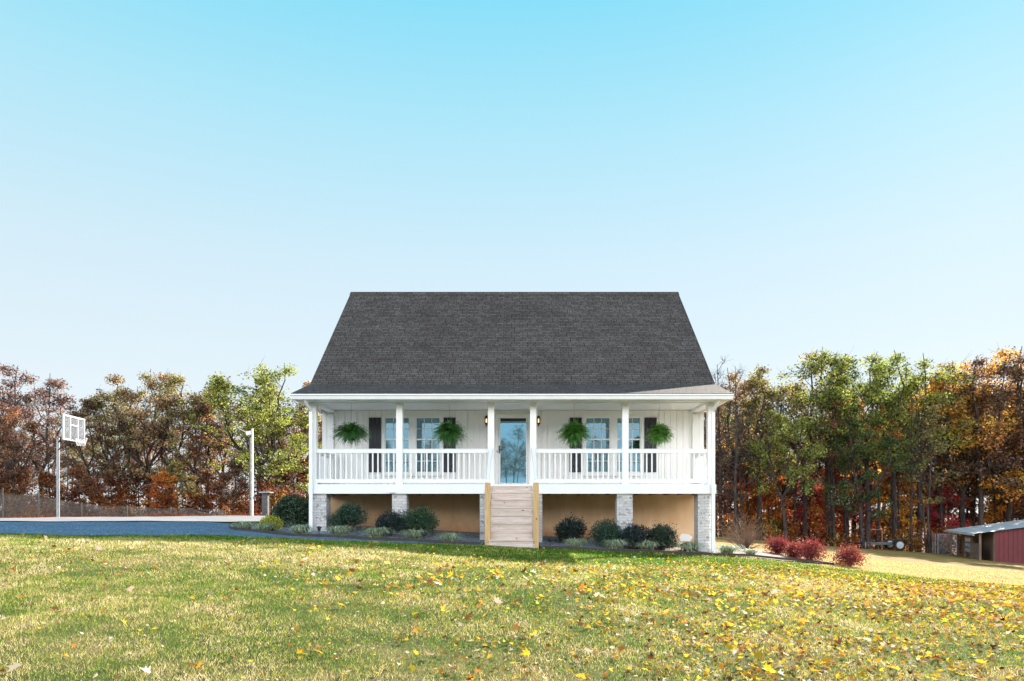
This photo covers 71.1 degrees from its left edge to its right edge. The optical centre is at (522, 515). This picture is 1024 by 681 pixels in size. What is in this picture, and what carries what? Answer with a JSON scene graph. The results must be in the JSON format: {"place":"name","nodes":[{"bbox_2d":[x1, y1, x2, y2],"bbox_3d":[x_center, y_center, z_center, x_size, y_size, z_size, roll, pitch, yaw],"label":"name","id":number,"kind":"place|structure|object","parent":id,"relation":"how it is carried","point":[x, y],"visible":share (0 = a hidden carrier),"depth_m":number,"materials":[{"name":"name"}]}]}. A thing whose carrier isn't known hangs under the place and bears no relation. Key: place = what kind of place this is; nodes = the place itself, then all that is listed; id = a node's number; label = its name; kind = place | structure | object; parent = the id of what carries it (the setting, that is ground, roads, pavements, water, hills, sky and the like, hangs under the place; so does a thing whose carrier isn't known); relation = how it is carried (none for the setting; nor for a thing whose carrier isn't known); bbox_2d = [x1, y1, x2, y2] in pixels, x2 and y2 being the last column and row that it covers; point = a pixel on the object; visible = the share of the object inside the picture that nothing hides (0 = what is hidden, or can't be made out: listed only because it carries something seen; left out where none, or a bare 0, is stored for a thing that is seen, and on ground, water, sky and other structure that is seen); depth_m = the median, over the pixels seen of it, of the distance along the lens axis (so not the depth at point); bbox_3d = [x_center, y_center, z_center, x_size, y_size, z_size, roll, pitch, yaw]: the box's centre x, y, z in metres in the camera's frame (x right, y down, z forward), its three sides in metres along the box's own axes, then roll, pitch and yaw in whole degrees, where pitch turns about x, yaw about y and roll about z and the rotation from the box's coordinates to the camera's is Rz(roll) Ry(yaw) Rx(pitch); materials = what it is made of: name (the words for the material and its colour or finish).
{"place":"outdoors","nodes":[
{"label":"outdoors","id":0,"kind":"place"},
{"bbox_2d":[0,512,261,517],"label":"dry grass","id":1,"kind":"structure","parent":0,"point":[163,515],"depth_m":31.47,"materials":[{"name":"beige plant"}]},
{"bbox_2d":[0,522,483,545],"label":"driveway","id":2,"kind":"structure","parent":0,"point":[131,528],"depth_m":17.31,"materials":[{"name":"grey asphalt"}]},
{"bbox_2d":[0,518,1023,680],"bbox_3d":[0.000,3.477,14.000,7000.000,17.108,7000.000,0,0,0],"label":"ground","id":3,"kind":"structure","parent":0,"point":[922,558],"depth_m":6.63,"materials":[{"name":"green plant"}]},
{"bbox_2d":[0,401,63,517],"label":"autumn tree","id":4,"kind":"object","parent":3,"relation":"on","point":[12,416],"visible":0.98,"depth_m":43.73,"materials":[{"name":"brown plant"}]},
{"bbox_2d":[0,362,73,516],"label":"autumn tree","id":5,"kind":"object","parent":3,"relation":"on","point":[12,384],"visible":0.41,"depth_m":54.39,"materials":[{"name":"brown plant"}]},
{"bbox_2d":[0,378,89,502],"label":"autumn tree","id":6,"kind":"object","parent":3,"relation":"on","point":[58,384],"visible":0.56,"depth_m":53.13,"materials":[{"name":"brown plant"}]},
{"bbox_2d":[56,414,87,516],"bbox_3d":[-18.059,-1.861,28.804,0.938,4.169,1.790,0,0,-39],"label":"basketball hoop","id":7,"kind":"object","parent":3,"relation":"on","point":[69,439],"visible":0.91,"depth_m":29.16,"materials":[{"name":"metal"}]},
{"bbox_2d":[62,463,106,512],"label":"understorey tree","id":8,"kind":"object","parent":3,"relation":"on","point":[76,472],"visible":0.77,"depth_m":43.91,"materials":[{"name":"orange plant"}]},
{"bbox_2d":[55,397,143,512],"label":"autumn tree","id":9,"kind":"object","parent":3,"relation":"on","point":[87,403],"visible":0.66,"depth_m":47.37,"materials":[{"name":"brown plant"}]},
{"bbox_2d":[85,471,129,514],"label":"understorey tree","id":10,"kind":"object","parent":3,"relation":"on","point":[105,478],"visible":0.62,"depth_m":46.56,"materials":[{"name":"brown plant"}]},
{"bbox_2d":[55,386,165,515],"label":"autumn tree","id":11,"kind":"object","parent":3,"relation":"on","point":[100,405],"visible":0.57,"depth_m":49.32,"materials":[{"name":"brown plant"}]},
{"bbox_2d":[0,488,226,517],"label":"net fence","id":12,"kind":"object","parent":3,"relation":"on","point":[2,511],"visible":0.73,"depth_m":33.08,"materials":[{"name":"metal"}]},
{"bbox_2d":[55,371,198,515],"bbox_3d":[-26.368,-4.768,49.625,8.133,10.774,7.797,0,0,-9],"label":"autumn tree","id":13,"kind":"object","parent":3,"relation":"on","point":[163,403],"visible":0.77,"depth_m":48.48,"materials":[{"name":"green plant"}]},
{"bbox_2d":[0,515,264,521],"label":"concrete pad","id":14,"kind":"object","parent":3,"relation":"on","point":[233,518],"visible":0.94,"depth_m":25.08,"materials":[{"name":"white concrete"}]},
{"bbox_2d":[123,463,166,512],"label":"understorey tree","id":15,"kind":"object","parent":3,"relation":"on","point":[144,477],"visible":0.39,"depth_m":49.27,"materials":[{"name":"brown plant"}]},
{"bbox_2d":[0,466,306,517],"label":"undergrowth","id":16,"kind":"object","parent":3,"relation":"on","point":[244,501],"visible":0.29,"depth_m":44.71,"materials":[{"name":"brown plant"}]},
{"bbox_2d":[141,470,179,514],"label":"understorey tree","id":17,"kind":"object","parent":3,"relation":"on","point":[162,477],"visible":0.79,"depth_m":44.09,"materials":[{"name":"orange plant"}]},
{"bbox_2d":[120,368,229,510],"bbox_3d":[-24.580,-4.892,51.165,7.333,11.212,8.368,0,0,-24],"label":"autumn tree","id":18,"kind":"object","parent":3,"relation":"on","point":[174,381],"visible":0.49,"depth_m":49.71,"materials":[{"name":"green plant"}]},
{"bbox_2d":[160,461,204,509],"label":"understorey tree","id":19,"kind":"object","parent":3,"relation":"on","point":[190,478],"visible":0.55,"depth_m":46.81,"materials":[{"name":"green plant"}]},
{"bbox_2d":[147,389,238,501],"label":"autumn tree","id":20,"kind":"object","parent":3,"relation":"on","point":[183,458],"visible":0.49,"depth_m":49.42,"materials":[{"name":"brown plant"}]},
{"bbox_2d":[185,469,218,509],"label":"understorey tree","id":21,"kind":"object","parent":3,"relation":"on","point":[203,472],"visible":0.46,"depth_m":49.34,"materials":[{"name":"brown plant"}]},
{"bbox_2d":[191,398,231,512],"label":"autumn tree","id":22,"kind":"object","parent":3,"relation":"on","point":[209,416],"visible":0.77,"depth_m":49.01,"materials":[{"name":"green plant"}]},
{"bbox_2d":[171,377,257,514],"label":"autumn tree","id":23,"kind":"object","parent":3,"relation":"on","point":[226,438],"visible":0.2,"depth_m":52.40,"materials":[{"name":"green plant"}]},
{"bbox_2d":[210,460,248,514],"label":"understorey tree","id":24,"kind":"object","parent":3,"relation":"on","point":[224,476],"visible":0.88,"depth_m":44.08,"materials":[{"name":"brown plant"}]},
{"bbox_2d":[240,428,252,515],"bbox_3d":[-11.637,-1.749,30.190,0.608,3.808,0.220,0,0,0],"label":"light pole","id":25,"kind":"object","parent":3,"relation":"on","point":[248,433],"visible":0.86,"depth_m":30.18,"materials":[{"name":"white metal"}]},
{"bbox_2d":[176,358,318,511],"bbox_3d":[-18.088,-5.004,47.980,8.543,11.254,9.749,0,0,-3],"label":"autumn tree","id":26,"kind":"object","parent":3,"relation":"on","point":[222,401],"visible":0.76,"depth_m":47.48,"materials":[{"name":"green plant"}]},
{"bbox_2d":[231,387,321,515],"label":"autumn tree","id":27,"kind":"object","parent":3,"relation":"on","point":[255,407],"visible":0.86,"depth_m":45.35,"materials":[{"name":"green plant"}]},
{"bbox_2d":[259,469,305,504],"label":"understorey tree","id":28,"kind":"object","parent":3,"relation":"on","point":[288,479],"visible":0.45,"depth_m":46.70,"materials":[{"name":"brown plant"}]},
{"bbox_2d":[253,386,321,491],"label":"autumn tree","id":29,"kind":"object","parent":3,"relation":"on","point":[301,430],"visible":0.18,"depth_m":49.17,"materials":[{"name":"green plant"}]},
{"bbox_2d":[281,458,308,500],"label":"understorey tree","id":30,"kind":"object","parent":3,"relation":"on","point":[300,475],"visible":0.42,"depth_m":49.23,"materials":[{"name":"green plant"}]},
{"bbox_2d":[229,526,480,544],"bbox_3d":[-4.558,0.561,18.431,6.965,0.563,0.914,0,0,9],"label":"garden edging","id":31,"kind":"object","parent":3,"relation":"on","point":[349,537],"visible":0.47,"depth_m":18.32,"materials":[{"name":"grey stone"}]},
{"bbox_2d":[238,522,484,543],"bbox_3d":[-4.375,0.484,21.150,7.050,0.511,5.700,0,0,0],"label":"planting bed","id":32,"kind":"object","parent":3,"relation":"on","point":[472,536],"visible":0.3,"depth_m":19.80,"materials":[{"name":"brown soil"}]},
{"bbox_2d":[267,491,308,526],"bbox_3d":[-6.503,-0.125,20.601,1.394,1.118,1.369,0,0,-33],"label":"evergreen shrub","id":33,"kind":"object","parent":32,"relation":"on","point":[295,508],"visible":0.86,"depth_m":20.27,"materials":[{"name":"green plant"}]},
{"bbox_2d":[329,501,370,531],"bbox_3d":[-4.853,0.057,19.968,1.102,0.981,0.987,0,0,24],"label":"evergreen shrub","id":34,"kind":"object","parent":32,"relation":"on","point":[347,515],"visible":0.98,"depth_m":19.81,"materials":[{"name":"green plant"}]},
{"bbox_2d":[375,509,406,535],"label":"evergreen shrub","id":35,"kind":"object","parent":32,"relation":"on","point":[390,519],"visible":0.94,"depth_m":19.27,"materials":[{"name":"green plant"}]},
{"bbox_2d":[395,505,440,536],"bbox_3d":[-2.860,0.190,19.600,1.270,0.964,0.994,0,0,21],"label":"evergreen shrub","id":36,"kind":"object","parent":32,"relation":"on","point":[417,519],"visible":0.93,"depth_m":19.43,"materials":[{"name":"green plant"}]},
{"bbox_2d":[290,292,733,552],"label":"house","id":37,"kind":"structure","parent":3,"relation":"on","point":[511,379],"depth_m":21.80,"materials":[{"name":"white"}]},
{"bbox_2d":[329,404,371,446],"bbox_3d":[-4.811,-2.531,20.247,1.307,1.346,1.200,0,0,-32],"label":"hanging fern","id":38,"kind":"object","parent":37,"relation":"hanging from","point":[351,431],"visible":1,"depth_m":20.10,"materials":[{"name":"plant"}]},
{"bbox_2d":[384,417,409,472],"bbox_3d":[-3.807,-2.138,21.845,0.774,1.702,0.090,0,0,0],"label":"window","id":39,"kind":"structure","parent":37,"relation":"in","point":[385,418],"depth_m":21.80,"materials":[{"name":"white paint"}]},
{"bbox_2d":[415,417,439,472],"bbox_3d":[-2.868,-2.138,21.845,0.766,1.702,0.090,0,0,0],"label":"window","id":40,"kind":"structure","parent":37,"relation":"in","point":[416,418],"depth_m":21.80,"materials":[{"name":"white paint"}]},
{"bbox_2d":[427,420,467,448],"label":"hanging fern","id":41,"kind":"object","parent":37,"relation":"hanging from","point":[448,432],"visible":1,"depth_m":20.09,"materials":[{"name":"plant"}]},
{"bbox_2d":[497,418,527,483],"bbox_3d":[-0.300,-1.910,21.777,0.937,2.084,0.106,0,0,0],"label":"storm door","id":42,"kind":"structure","parent":37,"relation":"in","point":[512,451],"depth_m":21.81,"materials":[{"name":"white paint"}]},
{"bbox_2d":[555,418,591,448],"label":"hanging fern","id":43,"kind":"object","parent":37,"relation":"hanging from","point":[573,432],"visible":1,"depth_m":20.10,"materials":[{"name":"plant"}]},
{"bbox_2d":[585,417,610,472],"bbox_3d":[2.299,-2.138,21.845,0.770,1.702,0.090,0,0,0],"label":"window","id":44,"kind":"structure","parent":37,"relation":"in","point":[601,418],"depth_m":21.80,"materials":[{"name":"white paint"}]},
{"bbox_2d":[644,404,674,448],"bbox_3d":[3.867,-2.510,20.254,0.916,1.387,0.912,0,0,0],"label":"hanging fern","id":45,"kind":"object","parent":37,"relation":"hanging from","point":[658,433],"visible":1,"depth_m":20.12,"materials":[{"name":"plant"}]},
{"bbox_2d":[485,447,538,548],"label":"wooden steps","id":46,"kind":"structure","parent":3,"relation":"on","point":[511,515],"depth_m":18.64,"materials":[{"name":"yellow wood"}]},
{"bbox_2d":[0,533,1023,680],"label":"fallen leaves","id":47,"kind":"object","parent":3,"relation":"on","point":[939,592],"visible":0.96,"depth_m":8.17,"materials":[{"name":"yellow plant"}]},
{"bbox_2d":[539,536,626,548],"bbox_3d":[1.760,0.766,20.275,2.880,0.322,4.050,0,0,0],"label":"planting bed","id":48,"kind":"object","parent":3,"relation":"on","point":[546,542],"visible":0.26,"depth_m":19.77,"materials":[{"name":"brown soil"}]},
{"bbox_2d":[550,514,591,543],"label":"evergreen shrub","id":49,"kind":"object","parent":48,"relation":"on","point":[568,528],"visible":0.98,"depth_m":19.83,"materials":[{"name":"green plant"}]},
{"bbox_2d":[589,517,623,545],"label":"evergreen shrub","id":50,"kind":"object","parent":48,"relation":"on","point":[608,531],"visible":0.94,"depth_m":19.27,"materials":[{"name":"green plant"}]},
{"bbox_2d":[543,546,724,555],"bbox_3d":[3.025,0.987,18.700,5.059,0.410,0.356,0,0,-13],"label":"garden edging","id":51,"kind":"object","parent":3,"relation":"on","point":[638,550],"visible":0.45,"depth_m":18.50,"materials":[{"name":"grey stone"}]},
{"bbox_2d":[627,542,816,562],"bbox_3d":[5.452,1.045,21.241,6.939,0.646,3.620,0,0,-19],"label":"planting bed","id":52,"kind":"object","parent":3,"relation":"on","point":[763,553],"visible":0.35,"depth_m":20.70,"materials":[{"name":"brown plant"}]},
{"bbox_2d":[620,522,651,548],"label":"evergreen shrub","id":53,"kind":"object","parent":52,"relation":"on","point":[634,533],"visible":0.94,"depth_m":19.12,"materials":[{"name":"green plant"}]},
{"bbox_2d":[646,515,680,549],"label":"evergreen shrub","id":54,"kind":"object","parent":52,"relation":"on","point":[659,533],"visible":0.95,"depth_m":19.20,"materials":[{"name":"green plant"}]},
{"bbox_2d":[715,511,773,548],"bbox_3d":[7.038,0.530,22.523,2.116,1.397,1.984,0,0,-42],"label":"bare bush","id":55,"kind":"object","parent":52,"relation":"on","point":[747,542],"visible":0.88,"depth_m":22.51,"materials":[{"name":"brown plant"}]},
{"bbox_2d":[756,531,789,553],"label":"red shrub","id":56,"kind":"object","parent":52,"relation":"on","point":[776,547],"visible":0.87,"depth_m":22.27,"materials":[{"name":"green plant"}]},
{"bbox_2d":[788,533,835,561],"bbox_3d":[8.579,0.959,21.020,1.628,0.913,1.299,0,0,-40],"label":"red shrub","id":57,"kind":"object","parent":52,"relation":"on","point":[809,552],"visible":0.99,"depth_m":20.86,"materials":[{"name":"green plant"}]},
{"bbox_2d":[717,438,734,531],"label":"young tree","id":58,"kind":"object","parent":3,"relation":"on","point":[728,458],"visible":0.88,"depth_m":54.44,"materials":[{"name":"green plant"}]},
{"bbox_2d":[704,356,756,536],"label":"autumn tree","id":59,"kind":"object","parent":3,"relation":"on","point":[720,468],"visible":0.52,"depth_m":55.58,"materials":[{"name":"green plant"}]},
{"bbox_2d":[715,447,750,536],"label":"understorey tree","id":60,"kind":"object","parent":3,"relation":"on","point":[724,508],"visible":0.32,"depth_m":57.41,"materials":[{"name":"brown plant"}]},
{"bbox_2d":[715,398,759,537],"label":"young tree","id":61,"kind":"object","parent":3,"relation":"on","point":[740,482],"visible":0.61,"depth_m":55.48,"materials":[{"name":"green plant"}]},
{"bbox_2d":[717,462,767,536],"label":"understorey tree","id":62,"kind":"object","parent":3,"relation":"on","point":[749,500],"visible":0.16,"depth_m":61.44,"materials":[{"name":"brown plant"}]},
{"bbox_2d":[715,365,773,537],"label":"autumn tree","id":63,"kind":"object","parent":3,"relation":"on","point":[736,472],"visible":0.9,"depth_m":52.28,"materials":[{"name":"green plant"}]},
{"bbox_2d":[704,368,785,533],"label":"autumn tree","id":64,"kind":"object","parent":3,"relation":"on","point":[744,383],"visible":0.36,"depth_m":56.88,"materials":[{"name":"green plant"}]},
{"bbox_2d":[725,396,779,522],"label":"young tree","id":65,"kind":"object","parent":3,"relation":"on","point":[747,474],"visible":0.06,"depth_m":59.71,"materials":[{"name":"green plant"}]},
{"bbox_2d":[729,364,791,539],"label":"autumn tree","id":66,"kind":"object","parent":3,"relation":"on","point":[747,404],"visible":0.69,"depth_m":55.73,"materials":[{"name":"green plant"}]},
{"bbox_2d":[750,483,800,538],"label":"understorey tree","id":67,"kind":"object","parent":3,"relation":"on","point":[769,502],"visible":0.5,"depth_m":58.68,"materials":[{"name":"orange plant"}]},
{"bbox_2d":[739,452,821,540],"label":"understorey tree","id":68,"kind":"object","parent":3,"relation":"on","point":[791,504],"visible":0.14,"depth_m":61.93,"materials":[{"name":"orange plant"}]},
{"bbox_2d":[728,553,833,564],"bbox_3d":[7.247,1.276,20.137,3.364,0.467,0.361,0,0,-14],"label":"garden edging","id":69,"kind":"object","parent":3,"relation":"on","point":[785,559],"visible":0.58,"depth_m":20.23,"materials":[{"name":"grey stone"}]},
{"bbox_2d":[746,404,830,541],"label":"autumn tree","id":70,"kind":"object","parent":3,"relation":"on","point":[789,430],"visible":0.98,"depth_m":51.94,"materials":[{"name":"green plant"}]},
{"bbox_2d":[771,441,815,540],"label":"young tree","id":71,"kind":"object","parent":3,"relation":"on","point":[797,479],"visible":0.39,"depth_m":57.20,"materials":[{"name":"green plant"}]},
{"bbox_2d":[754,349,854,541],"bbox_3d":[22.140,-5.219,58.096,7.933,16.703,8.560,0,0,0],"label":"autumn tree","id":72,"kind":"object","parent":3,"relation":"on","point":[788,392],"visible":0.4,"depth_m":57.09,"materials":[{"name":"green plant"}]},
{"bbox_2d":[781,476,836,541],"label":"understorey tree","id":73,"kind":"object","parent":3,"relation":"on","point":[816,495],"visible":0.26,"depth_m":59.80,"materials":[{"name":"orange plant"}]},
{"bbox_2d":[772,347,884,545],"bbox_3d":[23.615,-5.166,55.154,7.912,16.085,9.103,0,0,3],"label":"autumn tree","id":74,"kind":"object","parent":3,"relation":"on","point":[840,363],"visible":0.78,"depth_m":54.18,"materials":[{"name":"green plant"}]},
{"bbox_2d":[803,389,861,542],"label":"young tree","id":75,"kind":"object","parent":3,"relation":"on","point":[832,457],"visible":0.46,"depth_m":54.52,"materials":[{"name":"green plant"}]},
{"bbox_2d":[819,355,873,545],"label":"autumn tree","id":76,"kind":"object","parent":3,"relation":"on","point":[854,371],"visible":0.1,"depth_m":59.64,"materials":[{"name":"green plant"}]},
{"bbox_2d":[823,538,873,566],"bbox_3d":[9.356,1.091,20.645,1.291,0.868,1.244,0,0,0],"label":"red shrub","id":77,"kind":"object","parent":3,"relation":"on","point":[847,557],"visible":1,"depth_m":20.50,"materials":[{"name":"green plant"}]},
{"bbox_2d":[821,471,886,547],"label":"understorey tree","id":78,"kind":"object","parent":3,"relation":"on","point":[838,507],"visible":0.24,"depth_m":61.09,"materials":[{"name":"red plant"}]},
{"bbox_2d":[804,351,912,548],"bbox_3d":[25.418,-4.775,54.409,7.266,15.300,7.840,0,0,25],"label":"autumn tree","id":79,"kind":"object","parent":3,"relation":"on","point":[869,392],"visible":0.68,"depth_m":53.50,"materials":[{"name":"green plant"}]},
{"bbox_2d":[715,497,1022,555],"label":"undergrowth","id":80,"kind":"object","parent":3,"relation":"on","point":[792,531],"visible":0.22,"depth_m":54.77,"materials":[{"name":"brown plant"}]},
{"bbox_2d":[818,416,920,548],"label":"autumn tree","id":81,"kind":"object","parent":3,"relation":"on","point":[851,421],"visible":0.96,"depth_m":51.45,"materials":[{"name":"green plant"}]},
{"bbox_2d":[852,401,907,548],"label":"young tree","id":82,"kind":"object","parent":3,"relation":"on","point":[878,500],"visible":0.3,"depth_m":55.39,"materials":[{"name":"green plant"}]},
{"bbox_2d":[854,538,911,549],"bbox_3d":[25.279,1.990,49.976,3.693,0.820,2.089,0,0,6],"label":"trailer","id":83,"kind":"object","parent":3,"relation":"on","point":[897,544],"visible":0.96,"depth_m":49.33,"materials":[{"name":"black metal"}]},
{"bbox_2d":[853,350,929,539],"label":"autumn tree","id":84,"kind":"object","parent":3,"relation":"on","point":[895,402],"visible":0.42,"depth_m":55.35,"materials":[{"name":"green plant"}]},
{"bbox_2d":[870,461,932,538],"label":"understorey tree","id":85,"kind":"object","parent":3,"relation":"on","point":[901,509],"visible":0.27,"depth_m":58.20,"materials":[{"name":"orange plant"}]},
{"bbox_2d":[873,462,946,550],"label":"understorey tree","id":86,"kind":"object","parent":3,"relation":"on","point":[906,516],"visible":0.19,"depth_m":61.68,"materials":[{"name":"orange plant"}]},
{"bbox_2d":[885,387,946,551],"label":"young tree","id":87,"kind":"object","parent":3,"relation":"on","point":[911,509],"visible":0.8,"depth_m":52.99,"materials":[{"name":"green plant"}]},
{"bbox_2d":[903,408,938,552],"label":"young tree","id":88,"kind":"object","parent":3,"relation":"on","point":[921,486],"visible":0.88,"depth_m":52.15,"materials":[{"name":"green plant"}]},
{"bbox_2d":[870,354,977,551],"bbox_3d":[31.567,-4.604,56.788,7.923,16.107,9.116,0,0,29],"label":"autumn tree","id":89,"kind":"object","parent":3,"relation":"on","point":[925,378],"visible":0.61,"depth_m":55.73,"materials":[{"name":"green plant"}]},
{"bbox_2d":[897,403,967,552],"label":"autumn tree","id":90,"kind":"object","parent":3,"relation":"on","point":[929,434],"visible":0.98,"depth_m":51.07,"materials":[{"name":"green plant"}]},
{"bbox_2d":[898,360,986,552],"bbox_3d":[34.454,-4.709,59.481,8.099,17.052,8.739,0,0,-44],"label":"autumn tree","id":91,"kind":"object","parent":3,"relation":"on","point":[950,365],"visible":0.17,"depth_m":59.13,"materials":[{"name":"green plant"}]},
{"bbox_2d":[928,416,959,549],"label":"young tree","id":92,"kind":"object","parent":3,"relation":"on","point":[937,489],"visible":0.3,"depth_m":58.10,"materials":[{"name":"green plant"}]},
{"bbox_2d":[924,485,971,549],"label":"understorey tree","id":93,"kind":"object","parent":3,"relation":"on","point":[953,523],"visible":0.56,"depth_m":59.44,"materials":[{"name":"red plant"}]},
{"bbox_2d":[875,353,1023,548],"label":"autumn tree","id":94,"kind":"object","parent":3,"relation":"on","point":[966,482],"visible":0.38,"depth_m":56.81,"materials":[{"name":"orange plant"}]},
{"bbox_2d":[924,465,991,541],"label":"understorey tree","id":95,"kind":"object","parent":3,"relation":"on","point":[971,504],"visible":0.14,"depth_m":62.92,"materials":[{"name":"red plant"}]},
{"bbox_2d":[943,354,1023,524],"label":"autumn tree","id":96,"kind":"object","parent":3,"relation":"on","point":[1001,397],"visible":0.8,"depth_m":55.81,"materials":[{"name":"orange plant"}]},
{"bbox_2d":[944,519,1023,563],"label":"shed","id":97,"kind":"structure","parent":3,"relation":"on","point":[1002,542],"depth_m":42.58,"materials":[{"name":"metal"}]},
{"bbox_2d":[945,345,1023,521],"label":"autumn tree","id":98,"kind":"object","parent":3,"relation":"on","point":[1009,497],"visible":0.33,"depth_m":56.89,"materials":[{"name":"orange plant"}]},
{"bbox_2d":[969,353,1023,472],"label":"autumn tree","id":99,"kind":"object","parent":3,"relation":"on","point":[1020,361],"visible":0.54,"depth_m":55.61,"materials":[{"name":"orange plant"}]},
{"bbox_2d":[970,482,1023,525],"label":"understorey tree","id":100,"kind":"object","parent":3,"relation":"on","point":[1002,507],"visible":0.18,"depth_m":60.64,"materials":[{"name":"orange plant"}]},
{"bbox_2d":[992,383,1023,496],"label":"autumn tree","id":101,"kind":"object","parent":3,"relation":"on","point":[1012,480],"visible":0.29,"depth_m":55.35,"materials":[{"name":"orange plant"}]},
{"bbox_2d":[0,0,1023,517],"label":"sky","id":102,"kind":"structure","parent":0,"point":[196,189],"materials":[{"name":"blue"}]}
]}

